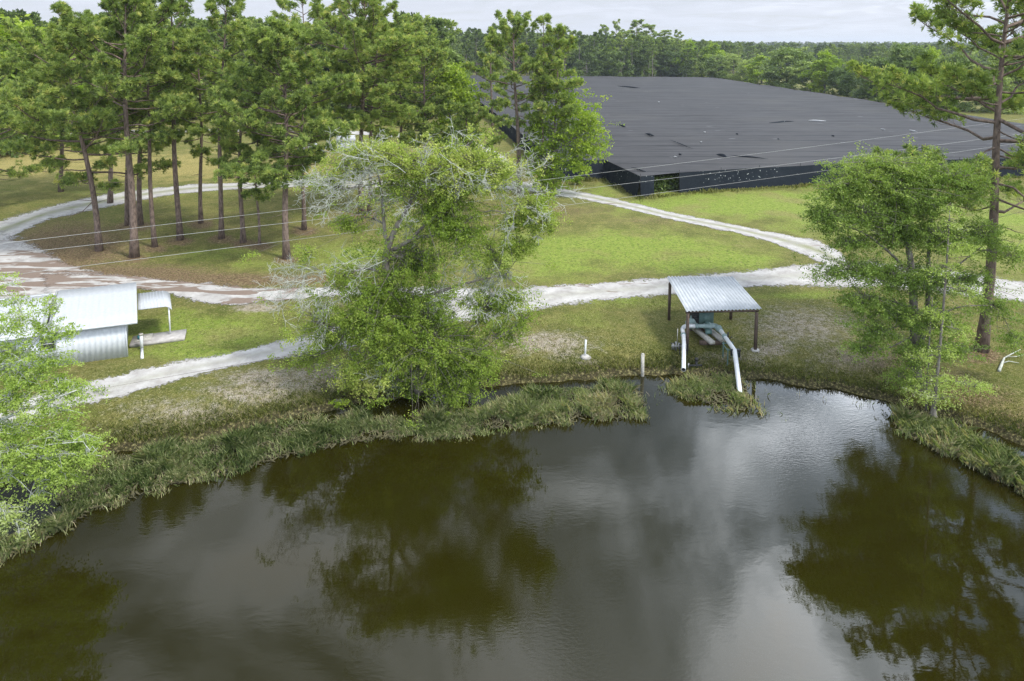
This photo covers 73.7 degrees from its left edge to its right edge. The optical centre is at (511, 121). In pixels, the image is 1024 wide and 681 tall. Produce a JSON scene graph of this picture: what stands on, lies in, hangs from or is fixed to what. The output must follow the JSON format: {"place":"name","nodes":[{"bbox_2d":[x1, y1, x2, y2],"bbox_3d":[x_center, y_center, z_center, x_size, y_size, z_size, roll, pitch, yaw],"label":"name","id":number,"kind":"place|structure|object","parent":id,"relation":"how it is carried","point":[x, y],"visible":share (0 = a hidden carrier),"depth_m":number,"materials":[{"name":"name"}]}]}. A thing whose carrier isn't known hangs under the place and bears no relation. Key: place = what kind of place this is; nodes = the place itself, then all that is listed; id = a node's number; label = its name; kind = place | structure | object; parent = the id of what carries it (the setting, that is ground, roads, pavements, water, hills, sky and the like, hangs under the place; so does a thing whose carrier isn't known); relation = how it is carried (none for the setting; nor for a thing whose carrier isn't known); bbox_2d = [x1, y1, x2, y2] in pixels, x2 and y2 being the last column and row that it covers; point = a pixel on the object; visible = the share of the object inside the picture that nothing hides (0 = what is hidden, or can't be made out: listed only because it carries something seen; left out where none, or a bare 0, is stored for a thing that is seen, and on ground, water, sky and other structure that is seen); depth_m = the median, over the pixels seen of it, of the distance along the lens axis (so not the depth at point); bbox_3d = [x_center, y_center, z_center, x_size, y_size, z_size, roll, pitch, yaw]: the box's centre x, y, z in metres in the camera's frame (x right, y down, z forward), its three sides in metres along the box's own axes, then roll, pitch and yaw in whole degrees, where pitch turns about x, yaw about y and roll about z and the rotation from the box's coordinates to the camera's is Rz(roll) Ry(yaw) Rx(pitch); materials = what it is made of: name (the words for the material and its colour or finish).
{"place":"outdoors","nodes":[
{"label":"outdoors","id":0,"kind":"place"},
{"bbox_2d":[0,228,103,298],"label":"track","id":1,"kind":"structure","parent":0,"point":[26,263],"depth_m":61.18,"materials":[{"name":"beige sand"}]},
{"bbox_2d":[40,270,490,305],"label":"needle strewn track","id":2,"kind":"structure","parent":0,"point":[210,293],"depth_m":55.98,"materials":[{"name":"beige sand"}]},
{"bbox_2d":[133,129,507,162],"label":"track","id":3,"kind":"structure","parent":0,"point":[357,133],"depth_m":151.02,"materials":[{"name":"grey sand"}]},
{"bbox_2d":[336,135,355,151],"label":"garden shed","id":4,"kind":"structure","parent":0,"point":[352,138],"depth_m":126.98,"materials":[{"name":"white metal"}]},
{"bbox_2d":[0,179,848,276],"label":"loop track","id":5,"kind":"structure","parent":0,"point":[804,246],"depth_m":80.27,"materials":[{"name":"grey sand"}]},
{"bbox_2d":[4,135,1009,254],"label":"power line","id":6,"kind":"object","parent":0,"point":[414,208],"visible":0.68,"depth_m":45.86,"materials":[{"name":"metal"}]},
{"bbox_2d":[0,119,1016,243],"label":"power line","id":7,"kind":"object","parent":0,"point":[369,200],"visible":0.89,"depth_m":49.34,"materials":[{"name":"metal"}]},
{"bbox_2d":[4,143,1015,275],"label":"power line","id":8,"kind":"object","parent":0,"point":[390,227],"visible":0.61,"depth_m":43.48,"materials":[{"name":"metal"}]},
{"bbox_2d":[0,374,1023,680],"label":"pond water","id":9,"kind":"structure","parent":0,"point":[822,534],"depth_m":27.52,"materials":[{"name":"brown liquid"}]},
{"bbox_2d":[0,374,650,566],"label":"reeds","id":10,"kind":"object","parent":9,"relation":"in","point":[172,456],"visible":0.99,"depth_m":35.79,"materials":[{"name":"green plant"}]},
{"bbox_2d":[641,353,643,376],"bbox_3d":[8.170,15.518,42.735,0.240,2.091,0.220,0,6,0],"label":"mooring post","id":11,"kind":"object","parent":9,"relation":"in","point":[642,364],"visible":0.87,"depth_m":42.61,"materials":[{"name":"white wood"}]},
{"bbox_2d":[657,368,766,416],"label":"reeds","id":12,"kind":"object","parent":9,"relation":"in","point":[678,386],"visible":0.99,"depth_m":40.75,"materials":[{"name":"green plant"}]},
{"bbox_2d":[646,381,873,419],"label":"reeds","id":13,"kind":"object","parent":9,"relation":"on","point":[799,394],"visible":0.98,"depth_m":39.36,"materials":[{"name":"green plant"}]},
{"bbox_2d":[886,399,1023,496],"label":"reeds","id":14,"kind":"object","parent":9,"relation":"in","point":[980,453],"visible":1,"depth_m":34.79,"materials":[{"name":"green plant"}]},
{"bbox_2d":[0,65,1023,478],"bbox_3d":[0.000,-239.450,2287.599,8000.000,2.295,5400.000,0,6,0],"label":"ground","id":15,"kind":"structure","parent":0,"point":[594,243],"depth_m":60.00,"materials":[{"name":"green plant"}]},
{"bbox_2d":[0,58,30,157],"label":"oak tree","id":16,"kind":"object","parent":15,"relation":"on","point":[12,153],"visible":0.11,"depth_m":120.93,"materials":[{"name":"green plant"}]},
{"bbox_2d":[0,14,48,137],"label":"leafy tree","id":17,"kind":"object","parent":15,"relation":"on","point":[4,34],"visible":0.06,"depth_m":126.01,"materials":[{"name":"green plant"}]},
{"bbox_2d":[0,47,76,179],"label":"pine tree","id":18,"kind":"object","parent":15,"relation":"on","point":[28,89],"visible":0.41,"depth_m":79.46,"materials":[{"name":"green plant"}]},
{"bbox_2d":[13,14,86,141],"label":"leafy tree","id":19,"kind":"object","parent":15,"relation":"on","point":[26,23],"visible":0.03,"depth_m":133.28,"materials":[{"name":"green plant"}]},
{"bbox_2d":[0,18,103,191],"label":"pine tree","id":20,"kind":"object","parent":15,"relation":"on","point":[34,32],"visible":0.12,"depth_m":87.93,"materials":[{"name":"green plant"}]},
{"bbox_2d":[0,272,116,543],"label":"pale cypress","id":21,"kind":"object","parent":15,"relation":"on","point":[60,471],"visible":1,"depth_m":29.11,"materials":[{"name":"green plant"}]},
{"bbox_2d":[0,282,136,371],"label":"metal shed","id":22,"kind":"structure","parent":15,"relation":"on","point":[106,315],"depth_m":43.75,"materials":[{"name":"white metal"}]},
{"bbox_2d":[39,338,55,351],"bbox_3d":[-28.713,13.759,42.217,0.840,0.840,0.070,-2,7,-20],"label":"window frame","id":23,"kind":"structure","parent":22,"relation":"in","point":[45,344],"depth_m":42.24,"materials":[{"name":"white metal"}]},
{"bbox_2d":[139,333,143,358],"bbox_3d":[-24.046,14.590,44.294,0.260,1.120,1.734,-3,7,-27],"label":"downpipe","id":24,"kind":"object","parent":22,"relation":"attached to","point":[141,345],"visible":1,"depth_m":44.81,"materials":[{"name":"white plastic"}]},
{"bbox_2d":[137,291,171,333],"bbox_3d":[-24.856,13.478,47.572,2.028,2.487,2.997,-4,7,-29],"label":"porch canopy","id":25,"kind":"object","parent":22,"relation":"attached to","point":[156,299],"visible":0.99,"depth_m":47.27,"materials":[{"name":"white metal"}]},
{"bbox_2d":[0,12,182,251],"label":"pine tree","id":26,"kind":"object","parent":15,"relation":"on","point":[68,94],"visible":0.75,"depth_m":63.26,"materials":[{"name":"green plant"}]},
{"bbox_2d":[36,0,194,258],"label":"pine tree","id":27,"kind":"object","parent":15,"relation":"on","point":[145,45],"visible":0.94,"depth_m":61.38,"materials":[{"name":"green plant"}]},
{"bbox_2d":[74,0,157,203],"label":"pine tree","id":28,"kind":"object","parent":15,"relation":"on","point":[103,6],"visible":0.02,"depth_m":83.90,"materials":[{"name":"green plant"}]},
{"bbox_2d":[43,31,205,225],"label":"pine tree","id":29,"kind":"object","parent":15,"relation":"on","point":[103,148],"visible":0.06,"depth_m":74.87,"materials":[{"name":"green plant"}]},
{"bbox_2d":[80,0,189,225],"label":"pine tree","id":30,"kind":"object","parent":15,"relation":"on","point":[140,219],"visible":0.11,"depth_m":74.97,"materials":[{"name":"green plant"}]},
{"bbox_2d":[98,0,198,247],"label":"pine tree","id":31,"kind":"object","parent":15,"relation":"on","point":[161,76],"visible":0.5,"depth_m":64.88,"materials":[{"name":"green plant"}]},
{"bbox_2d":[129,329,186,347],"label":"concrete slab","id":32,"kind":"structure","parent":15,"relation":"on","point":[162,337],"depth_m":46.20,"materials":[{"name":"grey concrete"}]},
{"bbox_2d":[126,0,211,240],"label":"pine tree","id":33,"kind":"object","parent":15,"relation":"on","point":[183,47],"visible":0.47,"depth_m":68.83,"materials":[{"name":"green plant"}]},
{"bbox_2d":[166,25,238,223],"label":"pine tree","id":34,"kind":"object","parent":15,"relation":"on","point":[200,151],"visible":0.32,"depth_m":74.91,"materials":[{"name":"green plant"}]},
{"bbox_2d":[176,0,256,238],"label":"pine tree","id":35,"kind":"object","parent":15,"relation":"on","point":[239,45],"visible":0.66,"depth_m":67.00,"materials":[{"name":"green plant"}]},
{"bbox_2d":[209,69,273,242],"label":"pine tree","id":36,"kind":"object","parent":15,"relation":"on","point":[228,144],"visible":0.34,"depth_m":67.45,"materials":[{"name":"green plant"}]},
{"bbox_2d":[234,128,276,244],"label":"pine tree","id":37,"kind":"object","parent":15,"relation":"on","point":[256,192],"visible":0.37,"depth_m":66.68,"materials":[{"name":"green plant"}]},
{"bbox_2d":[206,12,361,259],"bbox_3d":[-20.806,1.465,63.189,14.156,23.370,12.105,0,6,0],"label":"pine tree","id":38,"kind":"object","parent":15,"relation":"on","point":[272,49],"visible":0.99,"depth_m":61.35,"materials":[{"name":"green plant"}]},
{"bbox_2d":[266,63,330,229],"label":"pine tree","id":39,"kind":"object","parent":15,"relation":"on","point":[300,131],"visible":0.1,"depth_m":72.81,"materials":[{"name":"green plant"}]},
{"bbox_2d":[269,0,341,166],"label":"pine tree","id":40,"kind":"object","parent":15,"relation":"on","point":[287,5],"visible":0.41,"depth_m":107.44,"materials":[{"name":"green plant"}]},
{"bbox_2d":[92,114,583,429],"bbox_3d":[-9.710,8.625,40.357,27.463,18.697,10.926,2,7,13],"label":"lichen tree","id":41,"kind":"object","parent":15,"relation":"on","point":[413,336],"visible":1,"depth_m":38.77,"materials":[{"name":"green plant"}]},
{"bbox_2d":[328,398,351,409],"bbox_3d":[-9.631,15.929,38.525,1.353,0.792,1.019,0,6,0],"label":"bush","id":42,"kind":"object","parent":15,"relation":"on","point":[340,402],"visible":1,"depth_m":38.40,"materials":[{"name":"green plant"}]},
{"bbox_2d":[286,0,433,214],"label":"pine tree","id":43,"kind":"object","parent":15,"relation":"on","point":[400,41],"visible":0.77,"depth_m":75.90,"materials":[{"name":"green plant"}]},
{"bbox_2d":[329,21,421,213],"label":"pine tree","id":44,"kind":"object","parent":15,"relation":"on","point":[376,102],"visible":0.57,"depth_m":77.84,"materials":[{"name":"green plant"}]},
{"bbox_2d":[358,9,450,154],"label":"pine tree","id":45,"kind":"object","parent":15,"relation":"on","point":[398,21],"visible":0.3,"depth_m":107.23,"materials":[{"name":"green plant"}]},
{"bbox_2d":[389,28,455,164],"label":"pine tree","id":46,"kind":"object","parent":15,"relation":"on","point":[438,57],"visible":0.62,"depth_m":104.22,"materials":[{"name":"green plant"}]},
{"bbox_2d":[411,61,501,160],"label":"broadleaf tree","id":47,"kind":"object","parent":15,"relation":"on","point":[451,79],"visible":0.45,"depth_m":108.58,"materials":[{"name":"green plant"}]},
{"bbox_2d":[438,99,507,157],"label":"pine tree","id":48,"kind":"object","parent":15,"relation":"on","point":[469,111],"visible":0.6,"depth_m":97.55,"materials":[{"name":"green plant"}]},
{"bbox_2d":[475,26,504,156],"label":"pine tree","id":49,"kind":"object","parent":15,"relation":"on","point":[486,85],"visible":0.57,"depth_m":109.26,"materials":[{"name":"green plant"}]},
{"bbox_2d":[0,7,1020,123],"label":"woodland","id":50,"kind":"object","parent":15,"relation":"on","point":[463,47],"depth_m":387.49,"materials":[{"name":"green plant"}]},
{"bbox_2d":[460,9,563,192],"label":"pine tree","id":51,"kind":"object","parent":15,"relation":"on","point":[518,22],"visible":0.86,"depth_m":89.98,"materials":[{"name":"green plant"}]},
{"bbox_2d":[526,13,567,194],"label":"pine tree","id":52,"kind":"object","parent":15,"relation":"on","point":[547,17],"visible":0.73,"depth_m":88.40,"materials":[{"name":"green plant"}]},
{"bbox_2d":[521,23,584,195],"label":"pine tree","id":53,"kind":"object","parent":15,"relation":"on","point":[556,63],"visible":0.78,"depth_m":87.64,"materials":[{"name":"green plant"}]},
{"bbox_2d":[511,61,624,195],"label":"gum tree","id":54,"kind":"object","parent":15,"relation":"on","point":[585,120],"visible":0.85,"depth_m":89.12,"materials":[{"name":"green plant"}]},
{"bbox_2d":[564,46,585,75],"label":"oak tree","id":55,"kind":"object","parent":15,"relation":"on","point":[571,53],"visible":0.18,"depth_m":411.45,"materials":[{"name":"green plant"}]},
{"bbox_2d":[571,174,583,184],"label":"bush","id":56,"kind":"object","parent":15,"relation":"on","point":[576,178],"visible":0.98,"depth_m":97.13,"materials":[{"name":"green plant"}]},
{"bbox_2d":[580,339,591,359],"bbox_3d":[4.762,14.837,44.333,0.840,1.354,0.840,0,6,0],"label":"marker stake","id":57,"kind":"object","parent":15,"relation":"on","point":[584,356],"visible":1,"depth_m":44.25,"materials":[{"name":"white plastic"}]},
{"bbox_2d":[599,24,614,37],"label":"pine tree","id":58,"kind":"object","parent":15,"relation":"on","point":[606,30],"visible":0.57,"depth_m":476.84,"materials":[{"name":"green plant"}]},
{"bbox_2d":[611,19,624,36],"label":"pine tree","id":59,"kind":"object","parent":15,"relation":"on","point":[617,27],"visible":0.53,"depth_m":488.88,"materials":[{"name":"green plant"}]},
{"bbox_2d":[624,19,654,37],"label":"pine tree","id":60,"kind":"object","parent":15,"relation":"on","point":[635,23],"visible":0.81,"depth_m":476.18,"materials":[{"name":"green plant"}]},
{"bbox_2d":[643,24,656,38],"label":"pine tree","id":61,"kind":"object","parent":15,"relation":"on","point":[651,31],"visible":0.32,"depth_m":488.12,"materials":[{"name":"green plant"}]},
{"bbox_2d":[638,48,671,75],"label":"oak tree","id":62,"kind":"object","parent":15,"relation":"on","point":[658,62],"visible":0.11,"depth_m":416.48,"materials":[{"name":"green plant"}]},
{"bbox_2d":[639,172,680,192],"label":"nursery plants","id":63,"kind":"object","parent":15,"relation":"on","point":[672,181],"visible":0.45,"depth_m":93.11,"materials":[{"name":"green plant"}]},
{"bbox_2d":[651,30,673,42],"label":"pine tree","id":64,"kind":"object","parent":15,"relation":"on","point":[664,32],"visible":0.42,"depth_m":477.57,"materials":[{"name":"green plant"}]},
{"bbox_2d":[655,51,684,76],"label":"oak tree","id":65,"kind":"object","parent":15,"relation":"on","point":[667,56],"visible":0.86,"depth_m":411.28,"materials":[{"name":"green plant"}]},
{"bbox_2d":[671,329,681,350],"bbox_3d":[10.896,14.475,45.136,0.806,1.600,0.288,0,6,0],"label":"valve set","id":66,"kind":"object","parent":15,"relation":"on","point":[675,345],"visible":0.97,"depth_m":45.12,"materials":[{"name":"metal"}]},
{"bbox_2d":[670,30,687,46],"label":"pine tree","id":67,"kind":"object","parent":15,"relation":"on","point":[677,35],"visible":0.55,"depth_m":488.54,"materials":[{"name":"green plant"}]},
{"bbox_2d":[670,38,701,76],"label":"leafy tree","id":68,"kind":"object","parent":15,"relation":"on","point":[689,43],"visible":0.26,"depth_m":405.84,"materials":[{"name":"green plant"}]},
{"bbox_2d":[688,357,701,367],"bbox_3d":[11.569,15.409,43.212,0.902,0.900,0.260,0,6,0],"label":"intake valve","id":69,"kind":"object","parent":15,"relation":"on","point":[695,364],"visible":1,"depth_m":43.16,"materials":[{"name":"black metal"}]},
{"bbox_2d":[679,323,711,371],"bbox_3d":[11.324,14.516,44.298,1.756,1.326,5.750,4,8,32],"label":"discharge pipe","id":70,"kind":"object","parent":15,"relation":"on","point":[684,344],"visible":0.94,"depth_m":44.37,"materials":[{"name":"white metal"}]},
{"bbox_2d":[685,310,724,344],"bbox_3d":[13.019,13.637,46.493,2.258,2.225,3.393,0,6,0],"label":"diesel pump","id":71,"kind":"object","parent":15,"relation":"on","point":[701,318],"visible":0.66,"depth_m":46.51,"materials":[{"name":"green paint"}]},
{"bbox_2d":[709,322,741,391],"bbox_3d":[13.838,14.999,43.371,1.089,2.324,6.272,0,6,0],"label":"suction pipe","id":72,"kind":"object","parent":71,"relation":"attached to","point":[726,338],"visible":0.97,"depth_m":43.19,"materials":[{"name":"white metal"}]},
{"bbox_2d":[698,41,725,76],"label":"leafy tree","id":73,"kind":"object","parent":15,"relation":"on","point":[712,51],"visible":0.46,"depth_m":396.92,"materials":[{"name":"green plant"}]},
{"bbox_2d":[667,276,761,352],"bbox_3d":[13.920,13.294,47.518,5.117,3.206,5.800,0,6,0],"label":"pump shelter","id":74,"kind":"object","parent":15,"relation":"on","point":[712,294],"visible":1,"depth_m":46.93,"materials":[{"name":"grey metal"}]},
{"bbox_2d":[701,54,732,78],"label":"oak tree","id":75,"kind":"object","parent":15,"relation":"on","point":[710,66],"visible":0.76,"depth_m":383.67,"materials":[{"name":"green plant"}]},
{"bbox_2d":[719,53,742,80],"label":"oak tree","id":76,"kind":"object","parent":15,"relation":"on","point":[731,59],"visible":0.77,"depth_m":371.46,"materials":[{"name":"green plant"}]},
{"bbox_2d":[731,59,758,81],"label":"oak tree","id":77,"kind":"object","parent":15,"relation":"on","point":[741,70],"visible":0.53,"depth_m":358.00,"materials":[{"name":"green plant"}]},
{"bbox_2d":[467,75,1023,196],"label":"shade house","id":78,"kind":"structure","parent":15,"relation":"on","point":[672,121],"depth_m":133.90,"materials":[{"name":"fabric"}]},
{"bbox_2d":[741,53,777,83],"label":"leafy tree","id":79,"kind":"object","parent":15,"relation":"on","point":[754,74],"visible":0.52,"depth_m":341.23,"materials":[{"name":"green plant"}]},
{"bbox_2d":[754,46,815,88],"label":"oak tree","id":80,"kind":"object","parent":15,"relation":"on","point":[774,73],"visible":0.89,"depth_m":299.85,"materials":[{"name":"green plant"}]},
{"bbox_2d":[555,175,1023,202],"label":"weeds","id":81,"kind":"object","parent":15,"relation":"on","point":[703,191],"visible":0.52,"depth_m":93.80,"materials":[{"name":"green plant"}]},
{"bbox_2d":[795,64,827,90],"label":"oak tree","id":82,"kind":"object","parent":15,"relation":"on","point":[802,80],"visible":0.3,"depth_m":287.92,"materials":[{"name":"green plant"}]},
{"bbox_2d":[797,49,844,92],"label":"leafy tree","id":83,"kind":"object","parent":15,"relation":"on","point":[820,74],"visible":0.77,"depth_m":274.29,"materials":[{"name":"green plant"}]},
{"bbox_2d":[823,66,853,95],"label":"oak tree","id":84,"kind":"object","parent":15,"relation":"on","point":[839,72],"visible":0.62,"depth_m":266.14,"materials":[{"name":"green plant"}]},
{"bbox_2d":[837,70,864,97],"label":"oak tree","id":85,"kind":"object","parent":15,"relation":"on","point":[847,84],"visible":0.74,"depth_m":252.37,"materials":[{"name":"green plant"}]},
{"bbox_2d":[849,57,899,102],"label":"oak tree","id":86,"kind":"object","parent":15,"relation":"on","point":[862,90],"visible":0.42,"depth_m":237.12,"materials":[{"name":"green plant"}]},
{"bbox_2d":[881,42,928,105],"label":"oak tree","id":87,"kind":"object","parent":15,"relation":"on","point":[904,55],"visible":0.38,"depth_m":217.07,"materials":[{"name":"green plant"}]},
{"bbox_2d":[791,134,1023,402],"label":"cypress tree","id":88,"kind":"object","parent":15,"relation":"on","point":[907,198],"visible":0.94,"depth_m":38.96,"materials":[{"name":"green plant"}]},
{"bbox_2d":[909,45,943,103],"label":"leafy tree","id":89,"kind":"object","parent":15,"relation":"on","point":[933,53],"visible":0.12,"depth_m":212.46,"materials":[{"name":"green plant"}]},
{"bbox_2d":[910,297,945,410],"bbox_3d":[22.918,12.909,37.898,1.992,6.572,2.005,0,6,0],"label":"cypress sapling","id":90,"kind":"object","parent":15,"relation":"on","point":[929,331],"visible":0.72,"depth_m":37.70,"materials":[{"name":"green plant"}]},
{"bbox_2d":[843,0,1023,352],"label":"pine tree","id":91,"kind":"object","parent":15,"relation":"on","point":[968,27],"visible":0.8,"depth_m":43.62,"materials":[{"name":"green plant"}]},
{"bbox_2d":[896,202,997,417],"bbox_3d":[23.850,10.271,36.990,5.641,12.175,2.666,0,6,0],"label":"thin cypress","id":92,"kind":"object","parent":15,"relation":"on","point":[937,376],"visible":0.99,"depth_m":37.00,"materials":[{"name":"green plant"}]},
{"bbox_2d":[928,50,997,111],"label":"oak tree","id":93,"kind":"object","parent":15,"relation":"on","point":[958,57],"visible":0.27,"depth_m":203.42,"materials":[{"name":"green plant"}]},
{"bbox_2d":[975,48,1023,114],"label":"oak tree","id":94,"kind":"object","parent":15,"relation":"on","point":[1009,85],"visible":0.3,"depth_m":196.02,"materials":[{"name":"green plant"}]},
{"bbox_2d":[998,349,1023,371],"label":"fallen branch","id":95,"kind":"object","parent":15,"relation":"on","point":[1001,365],"visible":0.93,"depth_m":43.12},
{"bbox_2d":[0,262,1023,429],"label":"sand track","id":96,"kind":"structure","parent":0,"point":[556,295],"depth_m":53.57,"materials":[{"name":"beige sand"}]},
{"bbox_2d":[0,0,1023,43],"label":"sky","id":97,"kind":"structure","parent":0,"point":[814,21],"materials":[{"name":"white"}]}
]}

